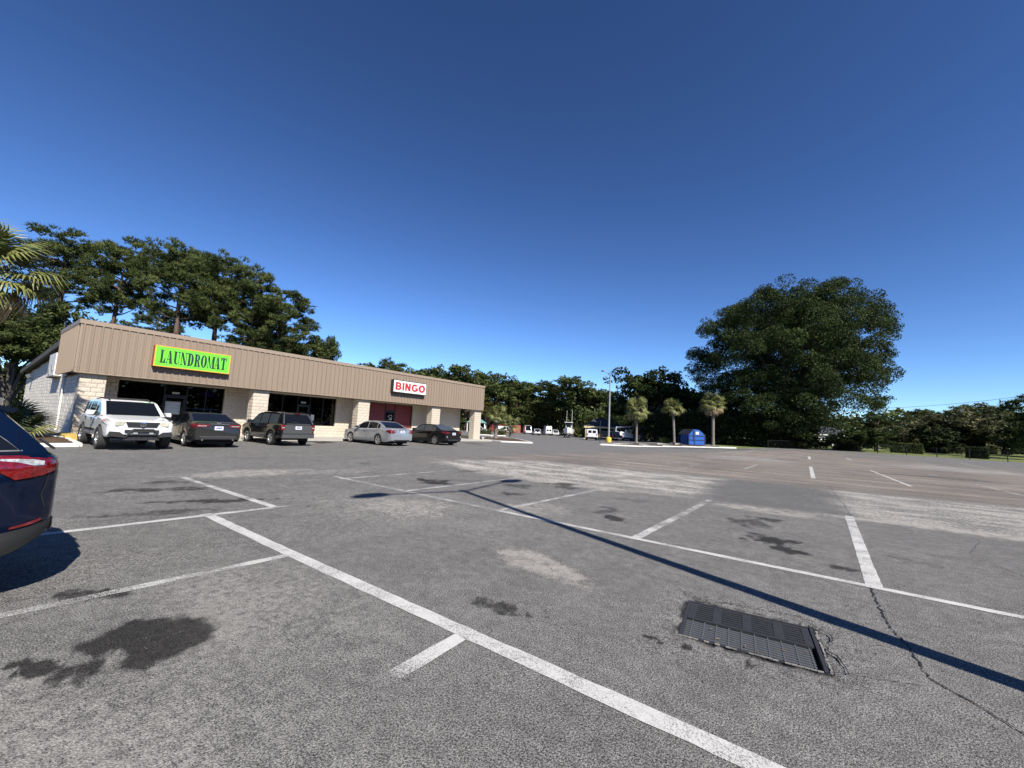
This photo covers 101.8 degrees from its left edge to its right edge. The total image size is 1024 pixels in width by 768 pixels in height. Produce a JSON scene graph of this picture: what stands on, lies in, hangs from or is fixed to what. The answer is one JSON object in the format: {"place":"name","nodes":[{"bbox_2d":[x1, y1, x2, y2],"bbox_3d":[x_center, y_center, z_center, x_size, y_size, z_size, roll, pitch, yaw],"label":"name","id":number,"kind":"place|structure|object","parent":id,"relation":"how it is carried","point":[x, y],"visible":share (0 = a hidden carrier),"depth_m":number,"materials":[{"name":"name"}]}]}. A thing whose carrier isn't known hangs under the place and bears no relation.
{"place":"outdoors","nodes":[
{"label":"outdoors","id":0,"kind":"place"},
{"bbox_2d":[91,436,491,440],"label":"sidewalk","id":1,"kind":"structure","parent":0,"point":[241,438],"depth_m":26.66,"materials":[{"name":"concrete"}]},
{"bbox_2d":[20,318,484,438],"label":"shop building","id":2,"kind":"structure","parent":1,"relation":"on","point":[96,359],"depth_m":24.80,"materials":[{"name":"brown metal"}]},
{"bbox_2d":[46,353,60,378],"bbox_3d":[-25.732,-1.020,23.445,2.500,1.330,0.330,-1,-7,36],"label":"wall sign box","id":3,"kind":"object","parent":2,"relation":"attached to","point":[52,366],"visible":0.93,"depth_m":23.07,"materials":[{"name":"white paint"}]},
{"bbox_2d":[164,401,180,414],"bbox_3d":[-18.603,1.310,22.811,0.018,0.700,0.670,-1,-7,36],"label":"notice board","id":4,"kind":"object","parent":2,"relation":"attached to","point":[171,407],"visible":0.97,"depth_m":22.81,"materials":[{"name":"paper"}]},
{"bbox_2d":[163,396,185,420],"bbox_3d":[-18.607,1.725,22.862,0.112,2.105,0.940,-1,-7,36],"label":"door","id":5,"kind":"structure","parent":2,"relation":"in","point":[167,398],"depth_m":22.98,"materials":[{"name":"glass"}]},
{"bbox_2d":[151,345,230,373],"bbox_3d":[-16.756,-1.241,21.916,0.288,1.050,3.300,-1,-7,36],"label":"laundromat sign","id":6,"kind":"object","parent":2,"relation":"attached to","point":[178,358],"visible":1,"depth_m":21.69,"materials":[{"name":"green"}]},
{"bbox_2d":[297,405,308,413],"bbox_3d":[-14.384,2.523,28.545,0.112,2.105,0.790,-1,-7,36],"label":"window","id":7,"kind":"structure","parent":2,"relation":"in","point":[301,408],"depth_m":28.64,"materials":[{"name":"black glass"}]},
{"bbox_2d":[385,411,393,421],"bbox_3d":[-10.113,3.329,34.285,0.123,2.105,0.890,-1,-7,36],"label":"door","id":8,"kind":"structure","parent":2,"relation":"in","point":[389,416],"depth_m":34.36,"materials":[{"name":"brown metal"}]},
{"bbox_2d":[390,379,426,395],"bbox_3d":[-8.223,0.302,33.368,0.329,0.980,3.350,-1,-7,36],"label":"bingo sign","id":9,"kind":"object","parent":2,"relation":"attached to","point":[406,387],"visible":1,"depth_m":33.09,"materials":[{"name":"plastic"}]},
{"bbox_2d":[0,431,1023,767],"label":"parking lot","id":10,"kind":"structure","parent":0,"point":[364,605],"depth_m":3.71,"materials":[{"name":"asphalt"}]},
{"bbox_2d":[0,405,58,556],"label":"parked suv","id":11,"kind":"object","parent":10,"relation":"on","point":[29,464],"visible":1,"depth_m":3.39,"materials":[{"name":"blue paint"}]},
{"bbox_2d":[31,434,82,446],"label":"corner island","id":12,"kind":"structure","parent":10,"relation":"on","point":[57,441],"depth_m":15.61,"materials":[{"name":"white concrete"}]},
{"bbox_2d":[3,395,65,437],"bbox_3d":[-20.088,1.424,16.811,3.388,1.988,2.899,-1,-7,36],"label":"yucca clump","id":13,"kind":"object","parent":12,"relation":"on","point":[25,417],"visible":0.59,"depth_m":16.87,"materials":[{"name":"green plant"}]},
{"bbox_2d":[0,219,78,325],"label":"palm tree","id":14,"kind":"object","parent":12,"relation":"on","point":[24,255],"visible":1,"depth_m":14.45,"materials":[{"name":"green plant"}]},
{"bbox_2d":[57,432,76,439],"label":"painted kerb","id":15,"kind":"structure","parent":10,"relation":"on","point":[69,435],"depth_m":17.52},
{"bbox_2d":[77,397,172,448],"bbox_3d":[-15.182,1.492,16.365,5.003,1.876,2.518,-1,-7,35],"label":"parked suv","id":16,"kind":"object","parent":10,"relation":"on","point":[102,420],"visible":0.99,"depth_m":15.48,"materials":[{"name":"white paint"}]},
{"bbox_2d":[165,411,240,445],"bbox_3d":[-14.295,1.994,19.093,4.995,1.516,2.352,-2,-8,38],"label":"parked sedan","id":17,"kind":"object","parent":10,"relation":"on","point":[203,428],"visible":0.8,"depth_m":17.73,"materials":[{"name":"grey paint"}]},
{"bbox_2d":[242,411,314,444],"bbox_3d":[-12.508,2.315,22.197,4.535,1.686,2.325,-1,-7,35],"label":"parked suv","id":18,"kind":"object","parent":10,"relation":"on","point":[272,427],"visible":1,"depth_m":21.10,"materials":[{"name":"black paint"}]},
{"bbox_2d":[344,420,412,444],"bbox_3d":[-8.669,3.087,26.758,4.953,1.477,2.362,-1,-7,35],"label":"parked sedan","id":19,"kind":"object","parent":10,"relation":"on","point":[378,432],"visible":1,"depth_m":25.68,"materials":[{"name":"silver metal"}]},
{"bbox_2d":[410,424,461,444],"bbox_3d":[-5.901,3.633,30.517,4.720,1.437,2.294,-1,-7,36],"label":"parked sedan","id":20,"kind":"object","parent":10,"relation":"on","point":[435,434],"visible":0.88,"depth_m":29.44,"materials":[{"name":"black paint"}]},
{"bbox_2d":[481,398,502,428],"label":"tree","id":21,"kind":"object","parent":10,"relation":"on","point":[487,404],"visible":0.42,"depth_m":142.34,"materials":[{"name":"green plant"}]},
{"bbox_2d":[481,437,532,443],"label":"planting island","id":22,"kind":"structure","parent":10,"relation":"on","point":[506,439],"depth_m":42.61,"materials":[{"name":"white concrete"}]},
{"bbox_2d":[485,404,506,437],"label":"palm tree","id":23,"kind":"object","parent":22,"relation":"on","point":[495,409],"visible":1,"depth_m":47.88,"materials":[{"name":"green plant"}]},
{"bbox_2d":[499,415,519,437],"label":"palm tree","id":24,"kind":"object","parent":10,"relation":"on","point":[510,419],"visible":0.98,"depth_m":57.48,"materials":[{"name":"green plant"}]},
{"bbox_2d":[495,379,534,425],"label":"tree","id":25,"kind":"object","parent":10,"relation":"on","point":[526,394],"visible":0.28,"depth_m":148.97,"materials":[{"name":"plant"}]},
{"bbox_2d":[511,425,520,432],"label":"shipping container","id":26,"kind":"object","parent":10,"relation":"on","point":[518,431],"visible":0.63,"depth_m":138.22,"materials":[{"name":"metal"}]},
{"bbox_2d":[503,381,539,424],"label":"tree","id":27,"kind":"object","parent":10,"relation":"on","point":[523,419],"visible":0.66,"depth_m":148.36,"materials":[{"name":"plant"}]},
{"bbox_2d":[523,425,531,433],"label":"parked truck","id":28,"kind":"object","parent":10,"relation":"on","point":[527,429],"visible":0.98,"depth_m":126.58,"materials":[{"name":"white paint"}]},
{"bbox_2d":[532,429,540,435],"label":"parked suv","id":29,"kind":"object","parent":10,"relation":"on","point":[536,431],"visible":0.97,"depth_m":109.98,"materials":[{"name":"white paint"}]},
{"bbox_2d":[521,380,561,426],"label":"tree","id":30,"kind":"object","parent":10,"relation":"on","point":[540,388],"visible":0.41,"depth_m":149.11,"materials":[{"name":"plant"}]},
{"bbox_2d":[543,426,551,434],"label":"parked van","id":31,"kind":"object","parent":10,"relation":"on","point":[547,430],"visible":0.98,"depth_m":119.32,"materials":[{"name":"white paint"}]},
{"bbox_2d":[535,396,567,426],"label":"tree","id":32,"kind":"object","parent":10,"relation":"on","point":[552,409],"visible":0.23,"depth_m":145.27,"materials":[{"name":"green plant"}]},
{"bbox_2d":[541,395,578,427],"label":"tree","id":33,"kind":"object","parent":10,"relation":"on","point":[556,404],"visible":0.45,"depth_m":141.21,"materials":[{"name":"plant"}]},
{"bbox_2d":[563,410,574,436],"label":"boat","id":34,"kind":"object","parent":10,"relation":"on","point":[568,430],"visible":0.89,"depth_m":94.70,"materials":[{"name":"paint"}]},
{"bbox_2d":[546,375,612,424],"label":"tree","id":35,"kind":"object","parent":10,"relation":"on","point":[567,390],"visible":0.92,"depth_m":135.79,"materials":[{"name":"plant"}]},
{"bbox_2d":[585,429,597,439],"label":"parked van","id":36,"kind":"object","parent":10,"relation":"on","point":[592,433],"visible":1,"depth_m":71.87,"materials":[{"name":"white paint"}]},
{"bbox_2d":[577,390,616,414],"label":"tree","id":37,"kind":"object","parent":10,"relation":"on","point":[595,404],"visible":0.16,"depth_m":139.54,"materials":[{"name":"plant"}]},
{"bbox_2d":[598,431,610,439],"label":"parked pickup","id":38,"kind":"object","parent":10,"relation":"on","point":[602,434],"visible":0.65,"depth_m":83.43,"materials":[{"name":"black paint"}]},
{"bbox_2d":[583,418,630,440],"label":"open shelter","id":39,"kind":"object","parent":10,"relation":"on","point":[594,423],"visible":0.48,"depth_m":97.68,"materials":[{"name":"metal"}]},
{"bbox_2d":[601,367,619,441],"bbox_3d":[14.916,3.215,63.694,0.824,11.290,5.265,5,-6,-19],"label":"lamp post","id":40,"kind":"object","parent":10,"relation":"on","point":[608,438],"visible":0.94,"depth_m":63.41,"materials":[{"name":"metal"}]},
{"bbox_2d":[610,431,621,440],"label":"parked pickup","id":41,"kind":"object","parent":10,"relation":"on","point":[615,435],"visible":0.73,"depth_m":79.95,"materials":[{"name":"blue paint"}]},
{"bbox_2d":[604,392,647,440],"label":"dark tree","id":42,"kind":"object","parent":10,"relation":"on","point":[617,407],"visible":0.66,"depth_m":93.35,"materials":[{"name":"green plant"}]},
{"bbox_2d":[613,423,640,440],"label":"bucket truck","id":43,"kind":"object","parent":10,"relation":"on","point":[626,435],"visible":0.43,"depth_m":83.37,"materials":[{"name":"white paint"}]},
{"bbox_2d":[612,412,652,441],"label":"dark tree","id":44,"kind":"object","parent":10,"relation":"on","point":[624,420],"visible":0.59,"depth_m":83.14,"materials":[{"name":"green plant"}]},
{"bbox_2d":[623,396,650,442],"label":"palm tree","id":45,"kind":"object","parent":10,"relation":"on","point":[637,413],"visible":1,"depth_m":68.02,"materials":[{"name":"green plant"}]},
{"bbox_2d":[603,365,689,440],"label":"dark tree","id":46,"kind":"object","parent":10,"relation":"on","point":[649,385],"visible":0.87,"depth_m":90.80,"materials":[{"name":"green plant"}]},
{"bbox_2d":[658,438,672,442],"bbox_3d":[23.108,8.368,62.357,3.011,0.997,3.012,-1,-7,36],"label":"grass tuft","id":47,"kind":"object","parent":10,"relation":"on","point":[664,440],"visible":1,"depth_m":62.09,"materials":[{"name":"green plant"}]},
{"bbox_2d":[645,380,689,410],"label":"dark tree","id":48,"kind":"object","parent":10,"relation":"on","point":[683,386],"visible":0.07,"depth_m":92.18,"materials":[{"name":"green plant"}]},
{"bbox_2d":[599,443,736,448],"bbox_3d":[18.247,7.735,52.248,19.382,0.548,5.680,5,-6,-17],"label":"traffic island","id":49,"kind":"object","parent":10,"relation":"on","point":[667,445],"visible":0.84,"depth_m":51.02,"materials":[{"name":"grey concrete"}]},
{"bbox_2d":[678,429,704,444],"bbox_3d":[24.420,7.229,56.691,2.435,2.149,2.670,4,-6,-7],"label":"blue dumpster","id":50,"kind":"object","parent":49,"relation":"on","point":[692,436],"visible":0.92,"depth_m":55.51,"materials":[{"name":"paint"}]},
{"bbox_2d":[660,397,685,443],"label":"palm tree","id":51,"kind":"object","parent":10,"relation":"on","point":[672,402],"visible":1,"depth_m":59.47,"materials":[{"name":"green plant"}]},
{"bbox_2d":[699,391,727,445],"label":"palm tree","id":52,"kind":"object","parent":10,"relation":"on","point":[708,397],"visible":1,"depth_m":56.94,"materials":[{"name":"green plant"}]},
{"bbox_2d":[678,600,833,674],"bbox_3d":[1.972,2.351,3.483,1.060,0.563,0.890,0,-7,29],"label":"storm drain","id":53,"kind":"object","parent":10,"relation":"on","point":[782,642],"visible":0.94,"depth_m":3.46,"materials":[{"name":"metal"}]},
{"bbox_2d":[769,440,1023,462],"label":"chain link fence","id":54,"kind":"object","parent":10,"relation":"on","point":[912,449],"visible":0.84,"depth_m":57.68,"materials":[{"name":"metal"}]},
{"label":"hedge island","id":55,"kind":"object","parent":10,"relation":"on","visible":0},
{"bbox_2d":[480,428,491,433],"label":"clipped hedge","id":56,"kind":"object","parent":55,"relation":"on","point":[485,431],"visible":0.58,"depth_m":75.24,"materials":[{"name":"green plant"}]},
{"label":"palmetto island","id":57,"kind":"object","parent":10,"relation":"on","visible":0},
{"bbox_2d":[565,427,584,437],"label":"palmetto clump","id":58,"kind":"object","parent":57,"relation":"on","point":[578,432],"visible":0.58,"depth_m":98.37,"materials":[{"name":"green plant"}]},
{"bbox_2d":[0,0,1023,600],"label":"sky","id":59,"kind":"structure","parent":0,"point":[532,191],"materials":[{"name":"blue"}]},
{"bbox_2d":[27,426,1013,452],"bbox_3d":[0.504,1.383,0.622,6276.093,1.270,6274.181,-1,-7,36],"label":"ground","id":60,"kind":"structure","parent":0,"point":[54,433],"depth_m":22.62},
{"bbox_2d":[1,367,27,404],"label":"undergrowth","id":61,"kind":"object","parent":60,"relation":"on","point":[19,394],"depth_m":54.30,"materials":[{"name":"green plant"}]},
{"bbox_2d":[0,321,60,405],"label":"leafy tree","id":62,"kind":"object","parent":60,"relation":"on","point":[15,352],"visible":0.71,"depth_m":40.65,"materials":[{"name":"green plant"}]},
{"bbox_2d":[0,308,60,365],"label":"leafy tree","id":63,"kind":"object","parent":60,"relation":"on","point":[27,320],"visible":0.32,"depth_m":42.08,"materials":[{"name":"green plant"}]},
{"bbox_2d":[1,221,131,320],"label":"pine tree","id":64,"kind":"object","parent":60,"relation":"on","point":[68,252],"visible":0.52,"depth_m":53.90,"materials":[{"name":"green plant"}]},
{"bbox_2d":[19,300,129,336],"bbox_3d":[-53.475,-2.774,49.273,10.770,14.026,12.298,-1,-7,32],"label":"leafy tree","id":65,"kind":"object","parent":60,"relation":"on","point":[61,312],"visible":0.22,"depth_m":48.20,"materials":[{"name":"green plant"}]},
{"bbox_2d":[70,235,172,323],"bbox_3d":[-52.169,-7.564,55.297,8.920,24.759,10.005,2,-6,6],"label":"pine tree","id":66,"kind":"object","parent":60,"relation":"on","point":[115,253],"visible":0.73,"depth_m":53.97,"materials":[{"name":"green plant"}]},
{"bbox_2d":[126,311,189,336],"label":"pine tree","id":67,"kind":"object","parent":60,"relation":"on","point":[146,319],"visible":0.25,"depth_m":66.58,"materials":[{"name":"green plant"}]},
{"bbox_2d":[126,235,247,334],"bbox_3d":[-43.039,-6.945,53.769,13.801,24.079,12.501,5,-6,-22],"label":"pine tree","id":68,"kind":"object","parent":60,"relation":"on","point":[165,270],"visible":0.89,"depth_m":52.33,"materials":[{"name":"green plant"}]},
{"bbox_2d":[172,248,264,340],"bbox_3d":[-41.780,-6.768,59.136,13.092,24.984,14.453,4,-6,-7],"label":"pine tree","id":69,"kind":"object","parent":60,"relation":"on","point":[234,267],"visible":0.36,"depth_m":57.77,"materials":[{"name":"green plant"}]},
{"bbox_2d":[199,268,282,348],"bbox_3d":[-36.715,-5.256,56.910,9.538,21.933,9.768,5,-6,-19],"label":"pine tree","id":70,"kind":"object","parent":60,"relation":"on","point":[262,335],"visible":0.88,"depth_m":55.62,"materials":[{"name":"green plant"}]},
{"bbox_2d":[237,289,322,353],"bbox_3d":[-33.298,-4.099,58.301,10.586,20.216,10.337,3,-6,-3],"label":"pine tree","id":71,"kind":"object","parent":60,"relation":"on","point":[291,341],"visible":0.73,"depth_m":58.13,"materials":[{"name":"green plant"}]},
{"bbox_2d":[295,334,331,358],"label":"leafy tree","id":72,"kind":"object","parent":60,"relation":"on","point":[315,346],"visible":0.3,"depth_m":63.16,"materials":[{"name":"green plant"}]},
{"bbox_2d":[311,335,341,360],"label":"leafy tree","id":73,"kind":"object","parent":60,"relation":"on","point":[332,345],"visible":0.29,"depth_m":64.74,"materials":[{"name":"green plant"}]},
{"bbox_2d":[357,362,386,368],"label":"tree","id":74,"kind":"object","parent":60,"relation":"on","point":[369,364],"visible":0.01,"depth_m":139.77,"materials":[{"name":"plant"}]},
{"bbox_2d":[378,357,407,371],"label":"tree","id":75,"kind":"object","parent":60,"relation":"on","point":[384,363],"visible":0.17,"depth_m":141.75,"materials":[{"name":"plant"}]},
{"bbox_2d":[398,367,420,374],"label":"tree","id":76,"kind":"object","parent":60,"relation":"on","point":[412,371],"visible":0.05,"depth_m":142.91,"materials":[{"name":"plant"}]},
{"bbox_2d":[416,368,437,375],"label":"tree","id":77,"kind":"object","parent":60,"relation":"on","point":[422,370],"visible":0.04,"depth_m":147.48,"materials":[{"name":"plant"}]},
{"bbox_2d":[420,364,468,381],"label":"tree","id":78,"kind":"object","parent":60,"relation":"on","point":[440,373],"visible":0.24,"depth_m":144.29,"materials":[{"name":"plant"}]},
{"bbox_2d":[444,363,497,429],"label":"tree","id":79,"kind":"object","parent":60,"relation":"on","point":[471,379],"visible":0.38,"depth_m":142.87,"materials":[{"name":"plant"}]},
{"bbox_2d":[474,372,499,418],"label":"tree","id":80,"kind":"object","parent":60,"relation":"on","point":[494,378],"visible":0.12,"depth_m":148.73,"materials":[{"name":"plant"}]},
{"bbox_2d":[471,371,518,423],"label":"tree","id":81,"kind":"object","parent":60,"relation":"on","point":[504,391],"visible":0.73,"depth_m":145.10,"materials":[{"name":"plant"}]},
{"bbox_2d":[0,360,1023,453],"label":"woodland","id":82,"kind":"object","parent":60,"relation":"on","point":[893,414],"visible":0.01,"depth_m":168.87,"materials":[{"name":"plant"}]},
{"bbox_2d":[459,403,649,440],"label":"undergrowth","id":83,"kind":"object","parent":60,"relation":"on","point":[586,417],"visible":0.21,"depth_m":142.69,"materials":[{"name":"plant"}]},
{"bbox_2d":[814,426,841,445],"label":"white house","id":84,"kind":"structure","parent":0,"point":[827,432],"depth_m":112.42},
{"bbox_2d":[676,442,1023,462],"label":"lawn","id":85,"kind":"structure","parent":0,"point":[1018,457],"depth_m":63.95,"materials":[{"name":"green plant"}]},
{"bbox_2d":[656,383,705,413],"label":"dark tree","id":86,"kind":"object","parent":85,"relation":"on","point":[686,399],"visible":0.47,"depth_m":88.27,"materials":[{"name":"green plant"}]},
{"bbox_2d":[683,398,745,439],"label":"dark tree","id":87,"kind":"object","parent":85,"relation":"on","point":[693,408],"visible":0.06,"depth_m":87.44,"materials":[{"name":"green plant"}]},
{"bbox_2d":[640,404,832,448],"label":"shaded hedge","id":88,"kind":"object","parent":85,"relation":"on","point":[737,429],"visible":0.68,"depth_m":70.53,"materials":[{"name":"plant"}]},
{"bbox_2d":[683,273,906,440],"bbox_3d":[47.593,-2.940,73.212,30.500,28.665,29.980,3,-6,-1],"label":"oak tree","id":89,"kind":"object","parent":85,"relation":"on","point":[807,379],"visible":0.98,"depth_m":64.77,"materials":[{"name":"green plant"}]},
{"bbox_2d":[778,426,820,449],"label":"garden tree","id":90,"kind":"object","parent":85,"relation":"on","point":[799,442],"visible":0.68,"depth_m":65.29,"materials":[{"name":"green plant"}]},
{"bbox_2d":[821,420,846,429],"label":"garden tree","id":91,"kind":"object","parent":85,"relation":"on","point":[834,426],"visible":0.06,"depth_m":132.82,"materials":[{"name":"green plant"}]},
{"bbox_2d":[835,416,860,430],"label":"garden tree","id":92,"kind":"object","parent":85,"relation":"on","point":[856,423],"visible":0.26,"depth_m":147.90,"materials":[{"name":"green plant"}]},
{"bbox_2d":[818,427,888,450],"bbox_3d":[53.868,8.942,66.148,8.503,4.312,9.134,3,-6,3],"label":"garden tree","id":93,"kind":"object","parent":85,"relation":"on","point":[855,438],"visible":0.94,"depth_m":64.61,"materials":[{"name":"green plant"}]},
{"bbox_2d":[843,412,903,451],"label":"garden tree","id":94,"kind":"object","parent":85,"relation":"on","point":[878,421],"visible":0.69,"depth_m":67.32,"materials":[{"name":"plant"}]},
{"bbox_2d":[865,420,940,450],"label":"garden tree","id":95,"kind":"object","parent":85,"relation":"on","point":[905,431],"visible":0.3,"depth_m":82.27,"materials":[{"name":"green plant"}]},
{"bbox_2d":[890,442,923,453],"bbox_3d":[61.602,10.027,65.036,3.988,1.842,1.783,-1,-7,36],"label":"clipped hedge","id":96,"kind":"object","parent":85,"relation":"on","point":[917,449],"visible":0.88,"depth_m":64.49,"materials":[{"name":"green plant"}]},
{"bbox_2d":[891,414,926,428],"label":"garden tree","id":97,"kind":"object","parent":85,"relation":"on","point":[909,418],"visible":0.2,"depth_m":117.91,"materials":[{"name":"green plant"}]},
{"bbox_2d":[901,408,947,425],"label":"garden tree","id":98,"kind":"object","parent":85,"relation":"on","point":[918,411],"visible":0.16,"depth_m":119.91,"materials":[{"name":"plant"}]},
{"bbox_2d":[905,424,965,454],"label":"garden tree","id":99,"kind":"object","parent":85,"relation":"on","point":[938,438],"visible":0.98,"depth_m":68.94,"materials":[{"name":"green plant"}]},
{"bbox_2d":[911,402,1011,454],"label":"garden tree","id":100,"kind":"object","parent":85,"relation":"on","point":[963,418],"visible":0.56,"depth_m":82.33,"materials":[{"name":"green plant"}]},
{"bbox_2d":[930,403,1014,423],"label":"garden tree","id":101,"kind":"object","parent":85,"relation":"on","point":[976,412],"visible":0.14,"depth_m":103.95,"materials":[{"name":"plant"}]},
{"bbox_2d":[964,446,989,458],"bbox_3d":[62.787,9.300,56.212,1.725,1.772,2.302,8,-7,-38],"label":"clipped hedge","id":102,"kind":"object","parent":85,"relation":"on","point":[976,454],"visible":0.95,"depth_m":55.77,"materials":[{"name":"plant"}]},
{"bbox_2d":[953,416,1017,454],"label":"garden tree","id":103,"kind":"object","parent":85,"relation":"on","point":[973,437],"visible":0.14,"depth_m":82.77,"materials":[{"name":"green plant"}]},
{"bbox_2d":[980,406,1022,448],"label":"garden tree","id":104,"kind":"object","parent":85,"relation":"on","point":[1005,412],"visible":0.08,"depth_m":107.80,"materials":[{"name":"plant"}]},
{"bbox_2d":[985,393,1023,453],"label":"garden tree","id":105,"kind":"object","parent":85,"relation":"on","point":[1017,428],"visible":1,"depth_m":58.69,"materials":[{"name":"plant"}]},
{"bbox_2d":[991,420,1023,455],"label":"garden tree","id":106,"kind":"object","parent":85,"relation":"on","point":[999,443],"visible":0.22,"depth_m":69.40,"materials":[{"name":"green plant"}]},
{"bbox_2d":[896,396,1020,407],"bbox_3d":[61.573,2.826,70.415,0.040,2.644,49.558,4,-6,-7],"label":"overhead wire","id":107,"kind":"object","parent":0,"point":[957,403],"visible":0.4,"depth_m":58.83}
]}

